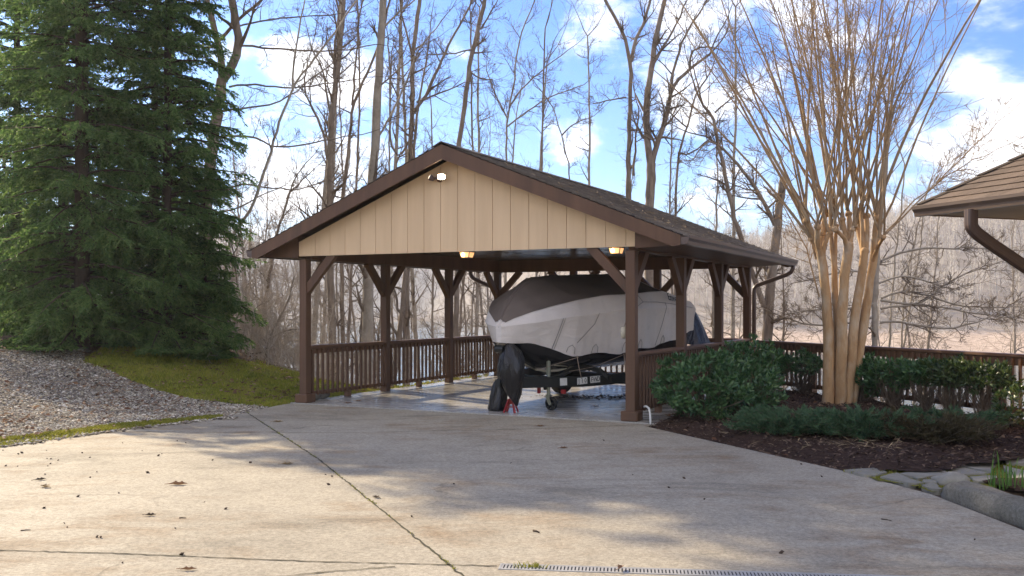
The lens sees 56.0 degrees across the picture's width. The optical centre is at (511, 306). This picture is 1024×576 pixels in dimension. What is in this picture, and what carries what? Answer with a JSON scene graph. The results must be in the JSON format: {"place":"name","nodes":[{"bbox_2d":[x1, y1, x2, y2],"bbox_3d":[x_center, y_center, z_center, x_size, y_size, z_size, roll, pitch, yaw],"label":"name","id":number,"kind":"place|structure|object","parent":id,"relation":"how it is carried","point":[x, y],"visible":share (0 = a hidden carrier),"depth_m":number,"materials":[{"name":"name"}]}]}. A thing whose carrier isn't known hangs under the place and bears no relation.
{"place":"outdoors","nodes":[
{"label":"outdoors","id":0,"kind":"place"},
{"bbox_2d":[0,346,267,446],"bbox_3d":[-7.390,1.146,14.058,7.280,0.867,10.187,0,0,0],"label":"gravel","id":1,"kind":"structure","parent":0,"point":[195,408],"depth_m":14.83,"materials":[{"name":"grey gravel"}]},
{"bbox_2d":[0,413,222,446],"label":"moss","id":2,"kind":"object","parent":1,"relation":"on","point":[104,427],"visible":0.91,"depth_m":12.10,"materials":[{"name":"green plant"}]},
{"bbox_2d":[80,345,487,406],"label":"grass","id":3,"kind":"structure","parent":0,"point":[270,402],"depth_m":18.13,"materials":[{"name":"green plant"}]},
{"bbox_2d":[290,375,713,423],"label":"carport floor","id":4,"kind":"structure","parent":0,"point":[468,396],"depth_m":15.61,"materials":[{"name":"concrete"}]},
{"bbox_2d":[488,378,507,410],"bbox_3d":[-0.219,1.301,14.255,0.327,0.480,0.255,0,0,35],"label":"black bag","id":5,"kind":"object","parent":4,"relation":"on","point":[498,398],"visible":0.73,"depth_m":14.15,"materials":[{"name":"black fabric"}]},
{"bbox_2d":[246,141,798,421],"bbox_3d":[0.665,-0.426,17.256,7.364,3.934,7.498,0,0,27],"label":"carport","id":6,"kind":"object","parent":4,"relation":"on","point":[499,216],"visible":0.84,"depth_m":14.84,"materials":[{"name":"brown paint"}]},
{"bbox_2d":[474,153,786,256],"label":"roof litter","id":7,"kind":"object","parent":6,"relation":"on","point":[642,210],"visible":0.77,"depth_m":15.27,"materials":[{"name":"plant"}]},
{"bbox_2d":[494,345,624,409],"bbox_3d":[1.028,1.048,15.588,2.280,0.985,4.330,0,0,35],"label":"trailer","id":8,"kind":"object","parent":4,"relation":"on","point":[563,381],"visible":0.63,"depth_m":14.52,"materials":[{"name":"black paint"}]},
{"bbox_2d":[497,344,524,405],"bbox_3d":[-0.017,0.981,13.850,0.460,0.880,0.366,0,0,35],"label":"black bag","id":9,"kind":"object","parent":8,"relation":"on","point":[511,369],"visible":1,"depth_m":13.72,"materials":[{"name":"black fabric"}]},
{"bbox_2d":[496,340,675,371],"bbox_3d":[1.269,0.536,15.933,1.881,1.110,4.792,0,0,35],"label":"boat","id":10,"kind":"object","parent":8,"relation":"on","point":[536,356],"visible":0.43,"depth_m":14.46,"materials":[{"name":"black paint"}]},
{"bbox_2d":[485,274,695,378],"bbox_3d":[1.081,0.388,15.662,2.220,1.906,4.462,0,0,35],"label":"boat cover","id":11,"kind":"object","parent":10,"relation":"on","point":[577,315],"visible":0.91,"depth_m":14.33,"materials":[{"name":"light grey fabric"},{"name":"dark grey fabric"}]},
{"bbox_2d":[687,312,709,344],"bbox_3d":[2.910,0.327,17.684,1.452,0.892,1.507,0,0,35],"label":"navy tarp","id":12,"kind":"object","parent":10,"relation":"on","point":[697,335],"visible":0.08,"depth_m":17.25,"materials":[{"name":"blue fabric"}]},
{"bbox_2d":[0,403,1023,575],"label":"driveway","id":13,"kind":"structure","parent":0,"point":[585,497],"depth_m":7.51,"materials":[{"name":"concrete"}]},
{"bbox_2d":[15,413,622,575],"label":"driveway joints","id":14,"kind":"object","parent":13,"relation":"on","point":[449,564],"visible":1,"depth_m":6.08,"materials":[{"name":"grey concrete"}]},
{"bbox_2d":[498,563,899,575],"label":"trench drain","id":15,"kind":"object","parent":13,"relation":"in","point":[627,570],"visible":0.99,"depth_m":5.63,"materials":[{"name":"galvanized metal grate"},{"name":"dark slots"}]},
{"bbox_2d":[0,335,1023,529],"bbox_3d":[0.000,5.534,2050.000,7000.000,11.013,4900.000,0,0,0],"label":"ground","id":16,"kind":"structure","parent":0,"point":[1007,490],"depth_m":17.64,"materials":[{"name":"green plant"}]},
{"bbox_2d":[0,0,90,335],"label":"evergreen tree","id":17,"kind":"object","parent":16,"relation":"on","point":[4,106],"visible":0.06,"depth_m":24.17,"materials":[{"name":"green plant"}]},
{"bbox_2d":[0,0,129,338],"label":"evergreen tree","id":18,"kind":"object","parent":16,"relation":"on","point":[13,226],"visible":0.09,"depth_m":22.91,"materials":[{"name":"green plant"}]},
{"bbox_2d":[0,0,203,353],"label":"evergreen tree","id":19,"kind":"object","parent":16,"relation":"on","point":[52,311],"visible":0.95,"depth_m":18.45,"materials":[{"name":"green plant"}]},
{"bbox_2d":[72,0,219,341],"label":"evergreen tree","id":20,"kind":"object","parent":16,"relation":"on","point":[151,193],"visible":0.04,"depth_m":21.68,"materials":[{"name":"green plant"}]},
{"bbox_2d":[59,0,268,356],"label":"evergreen tree","id":21,"kind":"object","parent":16,"relation":"on","point":[195,93],"visible":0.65,"depth_m":19.70,"materials":[{"name":"green plant"}]},
{"bbox_2d":[164,185,248,361],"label":"evergreen tree","id":22,"kind":"object","parent":16,"relation":"on","point":[224,288],"visible":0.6,"depth_m":19.98,"materials":[{"name":"green plant"}]},
{"bbox_2d":[0,339,463,438],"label":"leaf litter","id":23,"kind":"object","parent":16,"relation":"on","point":[84,403],"visible":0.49,"depth_m":16.04,"materials":[{"name":"brown plant"}]},
{"bbox_2d":[191,43,296,349],"bbox_3d":[-9.213,-2.600,32.521,3.214,12.874,2.167,0,0,14],"label":"bare tree","id":24,"kind":"object","parent":16,"relation":"on","point":[237,205],"visible":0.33,"depth_m":32.42,"materials":[{"name":"brown plant"}]},
{"bbox_2d":[231,146,282,356],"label":"bare tree","id":25,"kind":"object","parent":16,"relation":"on","point":[264,230],"visible":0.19,"depth_m":31.65,"materials":[{"name":"brown plant"}]},
{"bbox_2d":[234,131,280,350],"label":"bare tree","id":26,"kind":"object","parent":16,"relation":"on","point":[255,211],"visible":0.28,"depth_m":33.65,"materials":[{"name":"brown plant"}]},
{"bbox_2d":[220,133,299,336],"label":"bare tree","id":27,"kind":"object","parent":16,"relation":"on","point":[249,257],"visible":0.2,"depth_m":22.99,"materials":[{"name":"brown plant"}]},
{"bbox_2d":[220,87,311,355],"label":"bare tree","id":28,"kind":"object","parent":16,"relation":"on","point":[267,226],"visible":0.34,"depth_m":31.54,"materials":[{"name":"brown plant"}]},
{"bbox_2d":[252,207,281,344],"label":"bare tree","id":29,"kind":"object","parent":16,"relation":"on","point":[266,270],"visible":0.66,"depth_m":23.38,"materials":[{"name":"brown plant"}]},
{"bbox_2d":[225,141,318,342],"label":"bare tree","id":30,"kind":"object","parent":16,"relation":"on","point":[267,234],"visible":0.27,"depth_m":37.16,"materials":[{"name":"brown plant"}]},
{"bbox_2d":[132,0,436,294],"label":"bare tree","id":31,"kind":"object","parent":16,"relation":"on","point":[239,38],"visible":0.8,"depth_m":23.84,"materials":[{"name":"brown plant"}]},
{"bbox_2d":[221,0,357,270],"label":"bare tree","id":32,"kind":"object","parent":16,"relation":"on","point":[280,118],"visible":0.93,"depth_m":21.98,"materials":[{"name":"brown plant"}]},
{"bbox_2d":[240,220,339,359],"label":"bare tree","id":33,"kind":"object","parent":16,"relation":"on","point":[285,306],"visible":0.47,"depth_m":22.48,"materials":[{"name":"brown plant"}]},
{"bbox_2d":[245,126,342,356],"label":"bare tree","id":34,"kind":"object","parent":16,"relation":"on","point":[277,232],"visible":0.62,"depth_m":25.98,"materials":[{"name":"brown plant"}]},
{"bbox_2d":[282,153,335,377],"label":"bare tree","id":35,"kind":"object","parent":16,"relation":"on","point":[320,292],"visible":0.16,"depth_m":30.72,"materials":[{"name":"brown plant"}]},
{"bbox_2d":[299,0,355,370],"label":"slender tree","id":36,"kind":"object","parent":16,"relation":"on","point":[325,281],"visible":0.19,"depth_m":43.14,"materials":[{"name":"brown plant"}]},
{"bbox_2d":[270,0,394,380],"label":"bare tree","id":37,"kind":"object","parent":16,"relation":"on","point":[329,199],"visible":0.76,"depth_m":26.94,"materials":[{"name":"brown plant"}]},
{"bbox_2d":[288,4,377,376],"bbox_3d":[-5.414,-8.864,32.872,4.673,26.102,2.850,0,0,-16],"label":"slender tree","id":38,"kind":"object","parent":16,"relation":"on","point":[323,195],"visible":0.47,"depth_m":32.67,"materials":[{"name":"brown plant"}]},
{"bbox_2d":[321,2,365,383],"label":"slender tree","id":39,"kind":"object","parent":16,"relation":"on","point":[341,156],"visible":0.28,"depth_m":45.39,"materials":[{"name":"brown plant"}]},
{"bbox_2d":[316,55,373,378],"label":"bare tree","id":40,"kind":"object","parent":16,"relation":"on","point":[336,269],"visible":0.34,"depth_m":30.31,"materials":[{"name":"brown plant"}]},
{"bbox_2d":[334,1,375,354],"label":"slender tree","id":41,"kind":"object","parent":16,"relation":"on","point":[357,153],"visible":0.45,"depth_m":37.43,"materials":[{"name":"brown plant"}]},
{"bbox_2d":[315,0,395,382],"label":"bare tree","id":42,"kind":"object","parent":16,"relation":"on","point":[350,131],"visible":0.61,"depth_m":27.96,"materials":[{"name":"brown plant"}]},
{"bbox_2d":[338,97,426,382],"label":"bare tree","id":43,"kind":"object","parent":16,"relation":"on","point":[359,272],"visible":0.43,"depth_m":27.49,"materials":[{"name":"brown plant"}]},
{"bbox_2d":[353,100,434,377],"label":"bare tree","id":44,"kind":"object","parent":16,"relation":"on","point":[378,325],"visible":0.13,"depth_m":30.82,"materials":[{"name":"brown plant"}]},
{"bbox_2d":[340,0,462,384],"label":"bare tree","id":45,"kind":"object","parent":16,"relation":"on","point":[366,305],"visible":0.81,"depth_m":26.90,"materials":[{"name":"brown plant"}]},
{"bbox_2d":[368,2,435,377],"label":"slender tree","id":46,"kind":"object","parent":16,"relation":"on","point":[413,296],"visible":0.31,"depth_m":36.44,"materials":[{"name":"brown plant"}]},
{"bbox_2d":[384,1,421,319],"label":"slender tree","id":47,"kind":"object","parent":16,"relation":"on","point":[396,159],"visible":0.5,"depth_m":35.79,"materials":[{"name":"brown plant"}]},
{"bbox_2d":[348,2,459,385],"bbox_3d":[-2.859,-3.854,30.410,3.081,15.858,4.106,0,0,34],"label":"bare tree","id":48,"kind":"object","parent":16,"relation":"on","point":[399,331],"visible":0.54,"depth_m":29.60,"materials":[{"name":"brown plant"}]},
{"bbox_2d":[373,1,438,353],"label":"slender tree","id":49,"kind":"object","parent":16,"relation":"on","point":[392,321],"visible":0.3,"depth_m":40.94,"materials":[{"name":"brown plant"}]},
{"bbox_2d":[409,44,453,380],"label":"slender tree","id":50,"kind":"object","parent":16,"relation":"on","point":[432,281],"visible":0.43,"depth_m":44.28,"materials":[{"name":"brown plant"}]},
{"bbox_2d":[370,0,534,385],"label":"bare tree","id":51,"kind":"object","parent":16,"relation":"on","point":[412,92],"visible":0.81,"depth_m":29.96,"materials":[{"name":"brown plant"}]},
{"bbox_2d":[410,0,510,377],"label":"bare tree","id":52,"kind":"object","parent":16,"relation":"on","point":[469,72],"visible":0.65,"depth_m":30.94,"materials":[{"name":"brown plant"}]},
{"bbox_2d":[451,0,488,374],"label":"slender tree","id":53,"kind":"object","parent":16,"relation":"on","point":[471,135],"visible":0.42,"depth_m":35.34,"materials":[{"name":"brown plant"}]},
{"bbox_2d":[416,119,533,378],"bbox_3d":[-1.411,0.068,36.350,4.289,14.604,2.978,0,0,-43],"label":"bare tree","id":54,"kind":"object","parent":16,"relation":"on","point":[461,301],"visible":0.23,"depth_m":35.57,"materials":[{"name":"brown plant"}]},
{"bbox_2d":[459,130,492,376],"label":"bare tree","id":55,"kind":"object","parent":16,"relation":"on","point":[472,301],"visible":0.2,"depth_m":35.18,"materials":[{"name":"brown plant"}]},
{"bbox_2d":[459,0,501,374],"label":"slender tree","id":56,"kind":"object","parent":16,"relation":"on","point":[479,142],"visible":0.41,"depth_m":40.55,"materials":[{"name":"brown plant"}]},
{"bbox_2d":[175,264,793,387],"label":"undergrowth","id":57,"kind":"object","parent":16,"relation":"on","point":[279,352],"visible":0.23,"depth_m":22.41,"materials":[{"name":"brown plant"}]},
{"bbox_2d":[459,20,514,376],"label":"bare tree","id":58,"kind":"object","parent":16,"relation":"on","point":[488,154],"visible":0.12,"depth_m":31.25,"materials":[{"name":"brown plant"}]},
{"bbox_2d":[441,0,547,380],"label":"bare tree","id":59,"kind":"object","parent":16,"relation":"on","point":[512,154],"visible":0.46,"depth_m":26.98,"materials":[{"name":"brown plant"}]},
{"bbox_2d":[465,0,608,284],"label":"bare tree","id":60,"kind":"object","parent":16,"relation":"on","point":[512,122],"visible":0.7,"depth_m":32.96,"materials":[{"name":"brown plant"}]},
{"bbox_2d":[528,0,561,275],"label":"slender tree","id":61,"kind":"object","parent":16,"relation":"on","point":[542,141],"visible":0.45,"depth_m":38.79,"materials":[{"name":"brown plant"}]},
{"bbox_2d":[520,0,593,367],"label":"slender tree","id":62,"kind":"object","parent":16,"relation":"on","point":[536,274],"visible":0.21,"depth_m":40.70,"materials":[{"name":"brown plant"}]},
{"bbox_2d":[502,30,626,178],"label":"bare tree","id":63,"kind":"object","parent":16,"relation":"on","point":[575,110],"visible":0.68,"depth_m":30.04,"materials":[{"name":"grey plant"}]},
{"bbox_2d":[566,0,616,273],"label":"slender tree","id":64,"kind":"object","parent":16,"relation":"on","point":[590,120],"visible":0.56,"depth_m":39.37,"materials":[{"name":"brown plant"}]},
{"bbox_2d":[555,0,663,371],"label":"bare tree","id":65,"kind":"object","parent":16,"relation":"on","point":[629,166],"visible":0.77,"depth_m":28.97,"materials":[{"name":"grey plant"}]},
{"bbox_2d":[659,39,715,344],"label":"slender tree","id":66,"kind":"object","parent":16,"relation":"on","point":[669,182],"visible":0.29,"depth_m":40.46,"materials":[{"name":"brown plant"}]},
{"bbox_2d":[636,1,745,295],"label":"bare tree","id":67,"kind":"object","parent":16,"relation":"on","point":[675,211],"visible":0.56,"depth_m":27.97,"materials":[{"name":"grey plant"}]},
{"bbox_2d":[618,0,765,286],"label":"bare tree","id":68,"kind":"object","parent":16,"relation":"on","point":[647,137],"visible":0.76,"depth_m":27.93,"materials":[{"name":"brown plant"}]},
{"bbox_2d":[644,21,766,337],"bbox_3d":[5.372,-1.047,25.162,2.758,12.458,3.177,0,0,-23],"label":"bare tree","id":69,"kind":"object","parent":16,"relation":"on","point":[711,314],"visible":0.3,"depth_m":25.14,"materials":[{"name":"brown plant"}]},
{"bbox_2d":[651,24,798,340],"bbox_3d":[5.250,-1.148,23.496,3.784,11.999,3.186,0,0,0],"label":"bare tree","id":70,"kind":"object","parent":16,"relation":"on","point":[767,329],"visible":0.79,"depth_m":23.90,"materials":[{"name":"brown plant"}]},
{"bbox_2d":[704,1,774,338],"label":"slender tree","id":71,"kind":"object","parent":16,"relation":"on","point":[733,273],"visible":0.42,"depth_m":35.36,"materials":[{"name":"brown plant"}]},
{"bbox_2d":[755,140,822,390],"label":"bare tree","id":72,"kind":"object","parent":16,"relation":"on","point":[783,332],"visible":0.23,"depth_m":29.34,"materials":[{"name":"brown plant"}]},
{"bbox_2d":[646,386,1023,470],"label":"planting bed","id":73,"kind":"object","parent":16,"relation":"on","point":[884,463],"visible":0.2,"depth_m":10.36,"materials":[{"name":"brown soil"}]},
{"bbox_2d":[647,345,756,420],"bbox_3d":[2.574,1.041,12.948,1.498,1.110,1.408,0,0,0],"label":"laurel shrub","id":74,"kind":"object","parent":73,"relation":"on","point":[729,398],"visible":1,"depth_m":12.64,"materials":[{"name":"green plant"}]},
{"bbox_2d":[712,333,784,403],"bbox_3d":[3.593,0.959,14.643,1.165,1.161,1.267,0,0,0],"label":"laurel shrub","id":75,"kind":"object","parent":73,"relation":"on","point":[761,354],"visible":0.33,"depth_m":14.44,"materials":[{"name":"green plant"}]},
{"bbox_2d":[714,365,789,412],"bbox_3d":[3.357,1.186,13.586,1.068,0.792,1.027,0,0,0],"label":"laurel shrub","id":76,"kind":"object","parent":73,"relation":"on","point":[768,385],"visible":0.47,"depth_m":13.40,"materials":[{"name":"green plant"}]},
{"bbox_2d":[722,400,855,436],"bbox_3d":[3.275,1.328,11.380,1.586,0.431,1.312,0,0,0],"label":"juniper shrub","id":77,"kind":"object","parent":73,"relation":"on","point":[775,421],"visible":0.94,"depth_m":11.14,"materials":[{"name":"green plant"}]},
{"bbox_2d":[778,346,822,393],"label":"hedge plant","id":78,"kind":"object","parent":73,"relation":"on","point":[802,360],"visible":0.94,"depth_m":16.37,"materials":[{"name":"green plant"}]},
{"bbox_2d":[608,0,1023,404],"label":"crepe myrtle","id":79,"kind":"object","parent":73,"relation":"on","point":[843,350],"visible":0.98,"depth_m":14.87,"materials":[{"name":"beige plant"}]},
{"bbox_2d":[783,403,937,441],"bbox_3d":[4.043,1.317,11.169,1.623,0.420,1.436,0,0,0],"label":"juniper shrub","id":80,"kind":"object","parent":73,"relation":"on","point":[864,424],"visible":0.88,"depth_m":10.76,"materials":[{"name":"green plant"}]},
{"bbox_2d":[855,351,888,401],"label":"hedge plant","id":81,"kind":"object","parent":73,"relation":"on","point":[866,388],"visible":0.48,"depth_m":14.92,"materials":[{"name":"green plant"}]},
{"bbox_2d":[862,355,917,407],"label":"hedge plant","id":82,"kind":"object","parent":73,"relation":"on","point":[898,387],"visible":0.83,"depth_m":14.47,"materials":[{"name":"green plant"}]},
{"bbox_2d":[894,355,956,410],"bbox_3d":[6.018,1.113,13.941,0.682,0.832,1.089,0,0,-22],"label":"hedge plant","id":83,"kind":"object","parent":73,"relation":"on","point":[925,401],"visible":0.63,"depth_m":13.94,"materials":[{"name":"green plant"}]},
{"bbox_2d":[869,405,1018,444],"bbox_3d":[4.700,1.324,10.708,1.394,0.408,1.483,0,0,0],"label":"juniper shrub","id":84,"kind":"object","parent":73,"relation":"on","point":[948,427],"visible":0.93,"depth_m":10.47,"materials":[{"name":"green plant"}]},
{"bbox_2d":[917,352,986,412],"bbox_3d":[6.172,1.073,13.492,0.772,0.913,1.139,0,0,-22],"label":"hedge plant","id":85,"kind":"object","parent":73,"relation":"on","point":[959,361],"visible":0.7,"depth_m":13.42,"materials":[{"name":"green plant"}]},
{"bbox_2d":[901,403,1015,427],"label":"juniper shrub","id":86,"kind":"object","parent":73,"relation":"on","point":[991,415],"visible":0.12,"depth_m":11.53,"materials":[{"name":"green plant"}]},
{"bbox_2d":[950,357,1023,413],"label":"hedge plant","id":87,"kind":"object","parent":73,"relation":"on","point":[1001,373],"visible":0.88,"depth_m":12.86,"materials":[{"name":"green plant"}]},
{"bbox_2d":[989,380,1023,427],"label":"laurel shrub","id":88,"kind":"object","parent":73,"relation":"on","point":[1015,389],"visible":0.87,"depth_m":11.91,"materials":[{"name":"green plant"}]},
{"bbox_2d":[711,51,1023,400],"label":"bare tree","id":89,"kind":"object","parent":16,"relation":"on","point":[873,328],"visible":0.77,"depth_m":21.94,"materials":[{"name":"brown plant"}]},
{"bbox_2d":[751,340,1023,416],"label":"deck railing","id":90,"kind":"object","parent":16,"relation":"on","point":[916,353],"visible":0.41,"depth_m":14.53,"materials":[{"name":"brown paint"}]},
{"bbox_2d":[860,91,919,398],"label":"bare tree","id":91,"kind":"object","parent":16,"relation":"on","point":[891,299],"visible":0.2,"depth_m":24.98,"materials":[{"name":"brown plant"}]},
{"bbox_2d":[881,224,941,407],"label":"bare tree","id":92,"kind":"object","parent":16,"relation":"on","point":[905,295],"visible":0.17,"depth_m":41.83,"materials":[{"name":"brown plant"}]},
{"bbox_2d":[882,116,977,404],"bbox_3d":[11.008,0.889,25.788,3.400,11.720,2.198,0,0,0],"label":"bare tree","id":93,"kind":"object","parent":16,"relation":"on","point":[904,300],"visible":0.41,"depth_m":25.89,"materials":[{"name":"brown plant"}]},
{"bbox_2d":[873,116,1000,407],"bbox_3d":[10.736,0.778,25.158,2.228,11.485,3.109,0,0,-11],"label":"bare tree","id":94,"kind":"object","parent":16,"relation":"on","point":[928,344],"visible":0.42,"depth_m":25.04,"materials":[{"name":"brown plant"}]},
{"bbox_2d":[911,153,1023,273],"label":"house","id":95,"kind":"structure","parent":16,"relation":"on","point":[996,192],"depth_m":10.61,"materials":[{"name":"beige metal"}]},
{"bbox_2d":[940,481,1023,528],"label":"edging stone","id":96,"kind":"object","parent":16,"relation":"on","point":[997,504],"visible":0.7,"depth_m":7.29,"materials":[{"name":"concrete"}]},
{"bbox_2d":[982,478,1023,490],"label":"soil patch","id":97,"kind":"object","parent":16,"relation":"on","point":[1017,487],"visible":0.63,"depth_m":8.31,"materials":[{"name":"brown soil"}]},
{"bbox_2d":[985,451,1023,491],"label":"spring plant","id":98,"kind":"object","parent":97,"relation":"on","point":[1006,480],"visible":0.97,"depth_m":8.16,"materials":[{"name":"green plant"}]},
{"bbox_2d":[985,121,1023,418],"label":"bare tree","id":99,"kind":"object","parent":16,"relation":"on","point":[1013,286],"visible":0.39,"depth_m":25.87,"materials":[{"name":"brown plant"}]},
{"bbox_2d":[0,0,1023,244],"label":"sky","id":100,"kind":"structure","parent":0,"point":[988,62],"materials":[{"name":"blue"}]},
{"bbox_2d":[3,216,1023,353],"bbox_3d":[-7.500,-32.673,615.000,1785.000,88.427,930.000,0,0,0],"label":"hills","id":101,"kind":"structure","parent":0,"point":[981,333],"depth_m":288.39,"materials":[{"name":"plant"}]},
{"bbox_2d":[73,182,1023,325],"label":"wood","id":102,"kind":"object","parent":101,"relation":"on","point":[891,217],"visible":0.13,"depth_m":292.90,"materials":[{"name":"brown plant"}]},
{"bbox_2d":[10,321,1023,418],"bbox_3d":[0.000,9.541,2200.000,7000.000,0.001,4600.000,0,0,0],"label":"lake water","id":103,"kind":"structure","parent":0,"point":[908,402],"depth_m":183.86,"materials":[{"name":"grey liquid"}]},
{"bbox_2d":[844,456,1023,494],"bbox_3d":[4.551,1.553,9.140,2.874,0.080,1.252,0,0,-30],"label":"flagstone path","id":104,"kind":"structure","parent":0,"point":[908,482],"depth_m":8.79,"materials":[{"name":"grey stone"}]},
{"bbox_2d":[931,471,970,484],"bbox_3d":[3.833,1.517,8.386,0.330,0.153,0.182,0,0,0],"label":"rock","id":105,"kind":"object","parent":104,"relation":"on","point":[946,478],"visible":0.56,"depth_m":8.33,"materials":[{"name":"grey stone"}]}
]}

